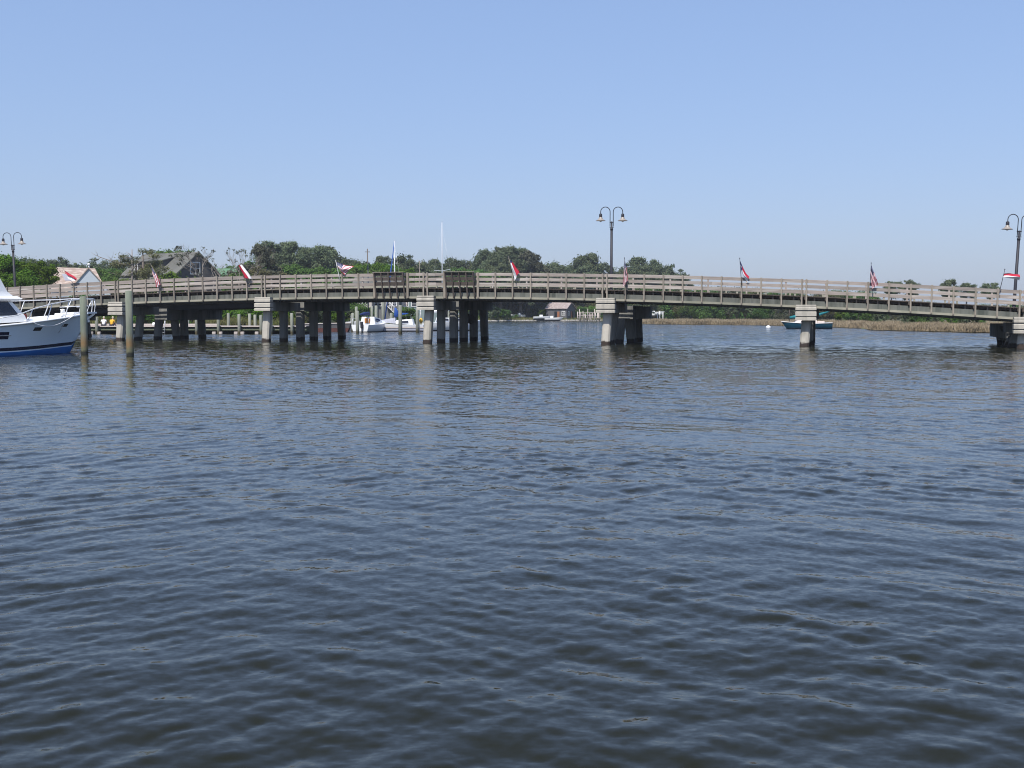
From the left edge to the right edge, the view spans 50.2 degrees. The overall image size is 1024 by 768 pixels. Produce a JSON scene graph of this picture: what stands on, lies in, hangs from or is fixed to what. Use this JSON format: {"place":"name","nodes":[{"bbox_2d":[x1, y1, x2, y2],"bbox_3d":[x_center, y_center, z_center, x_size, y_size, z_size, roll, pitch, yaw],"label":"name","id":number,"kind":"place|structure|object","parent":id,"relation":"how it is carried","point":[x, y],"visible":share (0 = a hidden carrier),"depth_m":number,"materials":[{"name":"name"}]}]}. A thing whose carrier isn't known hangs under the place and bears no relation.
{"place":"outdoors","nodes":[
{"label":"outdoors","id":0,"kind":"place"},
{"bbox_2d":[0,321,1023,767],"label":"water","id":1,"kind":"structure","parent":0,"point":[542,545],"depth_m":9.24,"materials":[{"name":"blue liquid"}]},
{"bbox_2d":[0,279,96,355],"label":"motor yacht","id":2,"kind":"object","parent":1,"relation":"on","point":[21,333],"visible":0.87,"depth_m":53.03,"materials":[{"name":"white plastic"}]},
{"bbox_2d":[0,302,17,315],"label":"side window","id":3,"kind":"structure","parent":2,"relation":"in","point":[6,309],"depth_m":51.65,"materials":[{"name":"black glass"}]},
{"bbox_2d":[80,296,87,354],"bbox_3d":[-20.966,-2.118,53.569,0.353,4.342,0.350,0,4,0],"label":"mooring pile","id":4,"kind":"object","parent":1,"relation":"in","point":[83,326],"visible":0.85,"depth_m":53.40,"materials":[{"name":"grey wood"}]},
{"bbox_2d":[125,290,133,355],"bbox_3d":[-18.025,-2.109,51.543,0.353,4.586,0.350,0,4,0],"label":"mooring pile","id":5,"kind":"object","parent":1,"relation":"in","point":[129,325],"visible":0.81,"depth_m":51.37,"materials":[{"name":"grey wood"}]},
{"bbox_2d":[90,313,308,333],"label":"wooden dock","id":6,"kind":"object","parent":1,"relation":"on","point":[97,328],"visible":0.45,"depth_m":107.98,"materials":[{"name":"grey wood"}]},
{"bbox_2d":[305,323,350,331],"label":"boat","id":7,"kind":"object","parent":1,"relation":"on","point":[334,327],"visible":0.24,"depth_m":120.70,"materials":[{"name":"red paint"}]},
{"bbox_2d":[352,277,385,331],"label":"cabin boat","id":8,"kind":"object","parent":1,"relation":"on","point":[371,324],"visible":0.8,"depth_m":118.91,"materials":[{"name":"white plastic"}]},
{"bbox_2d":[398,305,401,333],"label":"marina pile","id":9,"kind":"object","parent":1,"relation":"in","point":[399,319],"visible":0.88,"depth_m":109.00,"materials":[{"name":"grey wood"}]},
{"bbox_2d":[381,241,423,326],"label":"sailing sloop","id":10,"kind":"object","parent":1,"relation":"on","point":[410,322],"visible":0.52,"depth_m":124.03,"materials":[{"name":"white plastic"}]},
{"bbox_2d":[382,327,423,331],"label":"floating dock","id":11,"kind":"object","parent":1,"relation":"on","point":[395,329],"visible":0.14,"depth_m":121.00,"materials":[{"name":"grey metal"}]},
{"bbox_2d":[422,229,479,330],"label":"sailing yacht","id":12,"kind":"object","parent":1,"relation":"on","point":[446,325],"visible":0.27,"depth_m":127.29,"materials":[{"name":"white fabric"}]},
{"bbox_2d":[5,272,1023,348],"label":"timber footbridge","id":13,"kind":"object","parent":1,"relation":"on","point":[611,305],"visible":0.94,"depth_m":71.54,"materials":[{"name":"wood"}]},
{"bbox_2d":[0,232,25,286],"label":"lamp post","id":14,"kind":"object","parent":13,"relation":"attached to","point":[13,256],"visible":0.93,"depth_m":86.70,"materials":[{"name":"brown metal"}]},
{"bbox_2d":[335,260,352,279],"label":"bridge flag","id":15,"kind":"object","parent":13,"relation":"attached to","point":[343,269],"visible":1,"depth_m":74.39,"materials":[{"name":"multicoloured fabric"}]},
{"bbox_2d":[596,207,626,289],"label":"lamp post","id":16,"kind":"object","parent":13,"relation":"attached to","point":[601,219],"visible":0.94,"depth_m":72.94,"materials":[{"name":"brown metal"}]},
{"bbox_2d":[623,257,627,291],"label":"bridge flag","id":17,"kind":"object","parent":13,"relation":"attached to","point":[625,279],"visible":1,"depth_m":68.74,"materials":[{"name":"red fabric"}]},
{"bbox_2d":[869,265,877,292],"bbox_3d":[21.399,-6.292,64.615,0.472,1.790,0.230,0,4,0],"label":"bridge flag","id":18,"kind":"object","parent":13,"relation":"attached to","point":[873,280],"visible":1,"depth_m":64.61,"materials":[{"name":"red fabric"}]},
{"bbox_2d":[1000,269,1019,288],"bbox_3d":[28.535,-5.880,62.614,1.112,1.441,0.210,0,4,0],"label":"bridge flag","id":19,"kind":"object","parent":13,"relation":"attached to","point":[1012,276],"visible":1,"depth_m":62.57,"materials":[{"name":"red fabric"}]},
{"bbox_2d":[1002,214,1023,306],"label":"lamp post","id":20,"kind":"object","parent":13,"relation":"attached to","point":[1007,227],"visible":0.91,"depth_m":65.94,"materials":[{"name":"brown metal"}]},
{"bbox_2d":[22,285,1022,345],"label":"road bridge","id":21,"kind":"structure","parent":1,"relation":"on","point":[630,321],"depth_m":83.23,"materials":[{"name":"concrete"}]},
{"bbox_2d":[781,310,832,328],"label":"moored sloop","id":22,"kind":"object","parent":1,"relation":"on","point":[796,324],"visible":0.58,"depth_m":144.17,"materials":[{"name":"teal paint"}]},
{"bbox_2d":[0,0,1023,314],"label":"sky","id":23,"kind":"structure","parent":0,"point":[830,140],"materials":[{"name":"blue"}]},
{"bbox_2d":[387,316,1002,332],"bbox_3d":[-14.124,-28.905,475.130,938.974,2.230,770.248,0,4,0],"label":"ground","id":24,"kind":"structure","parent":0,"point":[788,319],"depth_m":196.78,"materials":[{"name":"plant"}]},
{"bbox_2d":[0,251,43,286],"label":"tree","id":25,"kind":"object","parent":24,"relation":"on","point":[6,262],"visible":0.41,"depth_m":116.84,"materials":[{"name":"green plant"}]},
{"bbox_2d":[0,272,51,299],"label":"tree","id":26,"kind":"object","parent":24,"relation":"on","point":[21,279],"visible":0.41,"depth_m":113.53,"materials":[{"name":"green plant"}]},
{"bbox_2d":[1,258,60,284],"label":"tree","id":27,"kind":"object","parent":24,"relation":"on","point":[45,272],"visible":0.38,"depth_m":120.77,"materials":[{"name":"green plant"}]},
{"bbox_2d":[57,259,84,267],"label":"tree","id":28,"kind":"object","parent":24,"relation":"on","point":[74,264],"visible":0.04,"depth_m":260.75,"materials":[{"name":"green plant"}]},
{"bbox_2d":[51,263,109,297],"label":"pale house","id":29,"kind":"structure","parent":24,"relation":"on","point":[85,275],"depth_m":149.36,"materials":[{"name":"beige"}]},
{"bbox_2d":[100,268,124,280],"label":"tree","id":30,"kind":"object","parent":24,"relation":"on","point":[109,277],"visible":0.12,"depth_m":194.47,"materials":[{"name":"green plant"}]},
{"bbox_2d":[91,250,142,279],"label":"bare tree","id":31,"kind":"object","parent":24,"relation":"on","point":[132,268],"visible":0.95,"depth_m":148.42,"materials":[{"name":"brown plant"}]},
{"bbox_2d":[109,251,160,293],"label":"tree","id":32,"kind":"object","parent":24,"relation":"on","point":[146,272],"visible":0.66,"depth_m":148.77,"materials":[{"name":"green plant"}]},
{"bbox_2d":[103,248,171,294],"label":"tree","id":33,"kind":"object","parent":24,"relation":"on","point":[157,263],"visible":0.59,"depth_m":148.75,"materials":[{"name":"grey plant"}]},
{"bbox_2d":[133,315,154,323],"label":"bush","id":34,"kind":"object","parent":24,"relation":"on","point":[147,317],"visible":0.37,"depth_m":118.76,"materials":[{"name":"green plant"}]},
{"bbox_2d":[119,252,221,292],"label":"shingled house","id":35,"kind":"structure","parent":24,"relation":"on","point":[167,259],"depth_m":170.79,"materials":[{"name":"grey wood"}]},
{"bbox_2d":[153,271,198,292],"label":"bush","id":36,"kind":"object","parent":24,"relation":"on","point":[171,275],"visible":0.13,"depth_m":158.44,"materials":[{"name":"green plant"}]},
{"bbox_2d":[169,245,215,290],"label":"tree","id":37,"kind":"object","parent":24,"relation":"on","point":[180,256],"visible":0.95,"depth_m":154.20,"materials":[{"name":"green plant"}]},
{"bbox_2d":[192,258,239,290],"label":"tree","id":38,"kind":"object","parent":24,"relation":"on","point":[218,273],"visible":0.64,"depth_m":154.59,"materials":[{"name":"green plant"}]},
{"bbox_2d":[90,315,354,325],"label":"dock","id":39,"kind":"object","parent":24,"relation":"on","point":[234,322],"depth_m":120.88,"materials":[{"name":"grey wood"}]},
{"bbox_2d":[220,271,263,290],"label":"tree","id":40,"kind":"object","parent":24,"relation":"on","point":[233,274],"visible":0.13,"depth_m":167.72,"materials":[{"name":"green plant"}]},
{"bbox_2d":[225,247,266,289],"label":"tree","id":41,"kind":"object","parent":24,"relation":"on","point":[264,264],"visible":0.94,"depth_m":163.91,"materials":[{"name":"green plant"}]},
{"bbox_2d":[235,309,262,319],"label":"bush","id":42,"kind":"object","parent":24,"relation":"on","point":[252,312],"visible":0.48,"depth_m":125.58,"materials":[{"name":"green plant"}]},
{"bbox_2d":[219,262,282,288],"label":"tree","id":43,"kind":"object","parent":24,"relation":"on","point":[247,267],"visible":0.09,"depth_m":172.75,"materials":[{"name":"green plant"}]},
{"bbox_2d":[229,266,289,289],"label":"tree","id":44,"kind":"object","parent":24,"relation":"on","point":[261,272],"visible":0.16,"depth_m":170.04,"materials":[{"name":"green plant"}]},
{"bbox_2d":[244,244,290,283],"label":"tree","id":45,"kind":"object","parent":24,"relation":"on","point":[258,250],"visible":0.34,"depth_m":187.94,"materials":[{"name":"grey plant"}]},
{"bbox_2d":[252,240,285,264],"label":"pine tree","id":46,"kind":"object","parent":24,"relation":"on","point":[275,247],"visible":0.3,"depth_m":255.26,"materials":[{"name":"green plant"}]},
{"bbox_2d":[269,264,306,287],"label":"tree","id":47,"kind":"object","parent":24,"relation":"on","point":[287,270],"visible":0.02,"depth_m":199.32,"materials":[{"name":"green plant"}]},
{"bbox_2d":[279,241,311,267],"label":"pine tree","id":48,"kind":"object","parent":24,"relation":"on","point":[301,257],"visible":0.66,"depth_m":253.16,"materials":[{"name":"green plant"}]},
{"bbox_2d":[286,268,317,287],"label":"tree","id":49,"kind":"object","parent":24,"relation":"on","point":[302,271],"visible":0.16,"depth_m":197.25,"materials":[{"name":"green plant"}]},
{"bbox_2d":[293,311,334,322],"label":"bush","id":50,"kind":"object","parent":24,"relation":"on","point":[320,317],"visible":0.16,"depth_m":125.42,"materials":[{"name":"green plant"}]},
{"bbox_2d":[306,243,337,270],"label":"pine tree","id":51,"kind":"object","parent":24,"relation":"on","point":[323,256],"visible":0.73,"depth_m":255.19,"materials":[{"name":"green plant"}]},
{"bbox_2d":[312,265,352,287],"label":"tree","id":52,"kind":"object","parent":24,"relation":"on","point":[323,270],"visible":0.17,"depth_m":198.73,"materials":[{"name":"green plant"}]},
{"bbox_2d":[325,245,341,268],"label":"pine tree","id":53,"kind":"object","parent":24,"relation":"on","point":[334,265],"visible":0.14,"depth_m":259.58,"materials":[{"name":"green plant"}]},
{"bbox_2d":[321,268,353,286],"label":"tree","id":54,"kind":"object","parent":24,"relation":"on","point":[337,271],"visible":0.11,"depth_m":194.17,"materials":[{"name":"green plant"}]},
{"bbox_2d":[346,266,380,282],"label":"tree","id":55,"kind":"object","parent":24,"relation":"on","point":[355,270],"visible":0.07,"depth_m":198.63,"materials":[{"name":"green plant"}]},
{"bbox_2d":[353,305,374,318],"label":"bush","id":56,"kind":"object","parent":24,"relation":"on","point":[364,309],"visible":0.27,"depth_m":145.06,"materials":[{"name":"green plant"}]},
{"bbox_2d":[348,263,390,276],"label":"tree","id":57,"kind":"object","parent":24,"relation":"on","point":[365,266],"visible":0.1,"depth_m":209.97,"materials":[{"name":"green plant"}]},
{"bbox_2d":[375,255,389,264],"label":"pine tree","id":58,"kind":"object","parent":24,"relation":"on","point":[382,259],"visible":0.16,"depth_m":259.91,"materials":[{"name":"green plant"}]},
{"bbox_2d":[373,281,402,319],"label":"marina house","id":59,"kind":"structure","parent":24,"relation":"on","point":[390,307],"depth_m":167.59,"materials":[{"name":"grey"}]},
{"bbox_2d":[388,253,410,270],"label":"tree","id":60,"kind":"object","parent":24,"relation":"on","point":[401,259],"visible":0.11,"depth_m":269.14,"materials":[{"name":"green plant"}]},
{"bbox_2d":[380,266,421,287],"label":"tree","id":61,"kind":"object","parent":24,"relation":"on","point":[400,270],"visible":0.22,"depth_m":204.77,"materials":[{"name":"green plant"}]},
{"bbox_2d":[396,305,415,324],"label":"bush","id":62,"kind":"object","parent":24,"relation":"on","point":[412,310],"visible":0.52,"depth_m":145.15,"materials":[{"name":"green plant"}]},
{"bbox_2d":[400,302,436,322],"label":"marina house","id":63,"kind":"structure","parent":24,"relation":"on","point":[411,305],"depth_m":169.59,"materials":[{"name":"grey"}]},
{"bbox_2d":[403,255,441,281],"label":"tree","id":64,"kind":"object","parent":24,"relation":"on","point":[424,266],"visible":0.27,"depth_m":264.56,"materials":[{"name":"green plant"}]},
{"bbox_2d":[439,259,462,316],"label":"tree","id":65,"kind":"object","parent":24,"relation":"on","point":[456,261],"visible":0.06,"depth_m":288.20,"materials":[{"name":"green plant"}]},
{"bbox_2d":[448,267,480,287],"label":"tree","id":66,"kind":"object","parent":24,"relation":"on","point":[459,270],"visible":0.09,"depth_m":278.98,"materials":[{"name":"green plant"}]},
{"bbox_2d":[452,259,495,272],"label":"tree","id":67,"kind":"object","parent":24,"relation":"on","point":[473,264],"visible":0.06,"depth_m":289.68,"materials":[{"name":"green plant"}]},
{"bbox_2d":[471,248,490,266],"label":"pine tree","id":68,"kind":"object","parent":24,"relation":"on","point":[481,255],"visible":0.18,"depth_m":318.51,"materials":[{"name":"green plant"}]},
{"bbox_2d":[458,267,505,314],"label":"tree","id":69,"kind":"object","parent":24,"relation":"on","point":[480,271],"visible":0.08,"depth_m":285.21,"materials":[{"name":"green plant"}]},
{"bbox_2d":[478,254,525,312],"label":"tree","id":70,"kind":"object","parent":24,"relation":"on","point":[494,263],"visible":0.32,"depth_m":302.40,"materials":[{"name":"green plant"}]},
{"bbox_2d":[491,244,525,310],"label":"pine tree","id":71,"kind":"object","parent":24,"relation":"on","point":[508,250],"visible":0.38,"depth_m":313.58,"materials":[{"name":"green plant"}]},
{"bbox_2d":[493,302,533,316],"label":"shrub","id":72,"kind":"object","parent":24,"relation":"on","point":[515,305],"visible":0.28,"depth_m":312.36,"materials":[{"name":"green plant"}]},
{"bbox_2d":[501,254,535,313],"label":"tree","id":73,"kind":"object","parent":24,"relation":"on","point":[514,256],"visible":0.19,"depth_m":307.19,"materials":[{"name":"green plant"}]},
{"bbox_2d":[500,260,551,314],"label":"tree","id":74,"kind":"object","parent":24,"relation":"on","point":[523,264],"visible":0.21,"depth_m":305.33,"materials":[{"name":"green plant"}]},
{"bbox_2d":[517,250,554,317],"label":"tree","id":75,"kind":"object","parent":24,"relation":"on","point":[531,258],"visible":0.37,"depth_m":308.08,"materials":[{"name":"green plant"}]},
{"bbox_2d":[478,317,602,319],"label":"shore grass","id":76,"kind":"structure","parent":24,"relation":"on","point":[515,318],"depth_m":297.11,"materials":[{"name":"green plant"}]},
{"bbox_2d":[488,319,600,321],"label":"riprap","id":77,"kind":"object","parent":24,"relation":"on","point":[536,320],"visible":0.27,"depth_m":294.78,"materials":[{"name":"grey stone"}]},
{"bbox_2d":[545,302,576,318],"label":"boathouse","id":78,"kind":"object","parent":24,"relation":"on","point":[560,309],"visible":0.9,"depth_m":304.16,"materials":[{"name":"grey wood"}]},
{"bbox_2d":[560,263,601,317],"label":"tree","id":79,"kind":"object","parent":24,"relation":"on","point":[585,269],"visible":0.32,"depth_m":318.01,"materials":[{"name":"green plant"}]},
{"bbox_2d":[575,305,593,317],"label":"bush","id":80,"kind":"object","parent":24,"relation":"on","point":[581,308],"visible":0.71,"depth_m":307.63,"materials":[{"name":"green plant"}]},
{"bbox_2d":[566,251,608,272],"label":"pine tree","id":81,"kind":"object","parent":24,"relation":"on","point":[591,258],"visible":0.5,"depth_m":325.90,"materials":[{"name":"green plant"}]},
{"bbox_2d":[577,309,599,320],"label":"jetty","id":82,"kind":"object","parent":24,"relation":"on","point":[585,315],"visible":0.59,"depth_m":297.07,"materials":[{"name":"white wood"}]},
{"bbox_2d":[581,263,624,289],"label":"tree","id":83,"kind":"object","parent":24,"relation":"on","point":[599,267],"visible":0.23,"depth_m":323.27,"materials":[{"name":"green plant"}]},
{"bbox_2d":[603,265,634,289],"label":"tree","id":84,"kind":"object","parent":24,"relation":"on","point":[607,271],"visible":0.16,"depth_m":323.78,"materials":[{"name":"green plant"}]},
{"bbox_2d":[616,263,650,284],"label":"tree","id":85,"kind":"object","parent":24,"relation":"on","point":[633,270],"visible":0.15,"depth_m":329.86,"materials":[{"name":"green plant"}]},
{"bbox_2d":[626,255,650,269],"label":"pine tree","id":86,"kind":"object","parent":24,"relation":"on","point":[636,261],"visible":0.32,"depth_m":337.15,"materials":[{"name":"green plant"}]},
{"bbox_2d":[627,261,662,284],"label":"tree","id":87,"kind":"object","parent":24,"relation":"on","point":[647,268],"visible":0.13,"depth_m":333.61,"materials":[{"name":"green plant"}]},
{"bbox_2d":[647,289,673,318],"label":"tree","id":88,"kind":"object","parent":24,"relation":"on","point":[664,308],"visible":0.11,"depth_m":261.33,"materials":[{"name":"green plant"}]},
{"bbox_2d":[645,263,690,290],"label":"tree","id":89,"kind":"object","parent":24,"relation":"on","point":[669,270],"visible":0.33,"depth_m":332.32,"materials":[{"name":"green plant"}]},
{"bbox_2d":[659,269,693,291],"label":"tree","id":90,"kind":"object","parent":24,"relation":"on","point":[681,270],"visible":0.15,"depth_m":332.87,"materials":[{"name":"green plant"}]},
{"bbox_2d":[668,290,696,319],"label":"tree","id":91,"kind":"object","parent":24,"relation":"on","point":[674,309],"visible":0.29,"depth_m":262.13,"materials":[{"name":"green plant"}]},
{"bbox_2d":[674,289,701,318],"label":"tree","id":92,"kind":"object","parent":24,"relation":"on","point":[688,311],"visible":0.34,"depth_m":260.00,"materials":[{"name":"green plant"}]},
{"bbox_2d":[692,290,727,318],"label":"tree","id":93,"kind":"object","parent":24,"relation":"on","point":[716,312],"visible":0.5,"depth_m":256.37,"materials":[{"name":"green plant"}]},
{"bbox_2d":[724,307,746,317],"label":"shrub","id":94,"kind":"object","parent":24,"relation":"on","point":[735,311],"visible":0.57,"depth_m":221.44,"materials":[{"name":"green plant"}]},
{"bbox_2d":[818,289,843,319],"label":"tree","id":95,"kind":"object","parent":24,"relation":"on","point":[827,316],"visible":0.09,"depth_m":237.01,"materials":[{"name":"green plant"}]},
{"bbox_2d":[843,312,863,320],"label":"bush","id":96,"kind":"object","parent":24,"relation":"on","point":[849,315],"visible":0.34,"depth_m":173.89,"materials":[{"name":"green plant"}]},
{"bbox_2d":[872,314,890,321],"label":"bush","id":97,"kind":"object","parent":24,"relation":"on","point":[880,317],"visible":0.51,"depth_m":152.51,"materials":[{"name":"green plant"}]},
{"bbox_2d":[898,279,920,300],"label":"pine tree","id":98,"kind":"object","parent":24,"relation":"on","point":[910,281],"visible":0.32,"depth_m":244.26,"materials":[{"name":"green plant"}]},
{"bbox_2d":[908,316,934,322],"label":"bush","id":99,"kind":"object","parent":24,"relation":"on","point":[920,319],"visible":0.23,"depth_m":136.97,"materials":[{"name":"green plant"}]},
{"bbox_2d":[938,278,959,296],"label":"pine tree","id":100,"kind":"object","parent":24,"relation":"on","point":[949,282],"visible":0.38,"depth_m":230.69,"materials":[{"name":"green plant"}]},
{"bbox_2d":[956,283,977,303],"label":"pine tree","id":101,"kind":"object","parent":24,"relation":"on","point":[968,285],"visible":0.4,"depth_m":237.99,"materials":[{"name":"green plant"}]},
{"bbox_2d":[979,282,999,298],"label":"pine tree","id":102,"kind":"object","parent":24,"relation":"on","point":[989,285],"visible":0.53,"depth_m":224.40,"materials":[{"name":"plant"}]},
{"bbox_2d":[729,293,766,319],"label":"tree","id":103,"kind":"object","parent":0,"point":[741,315],"visible":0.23,"depth_m":239.07,"materials":[{"name":"green plant"}]},
{"bbox_2d":[753,293,778,319],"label":"tree","id":104,"kind":"object","parent":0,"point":[768,311],"visible":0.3,"depth_m":239.54,"materials":[{"name":"green plant"}]},
{"bbox_2d":[769,293,795,319],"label":"tree","id":105,"kind":"object","parent":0,"point":[785,312],"visible":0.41,"depth_m":237.86,"materials":[{"name":"green plant"}]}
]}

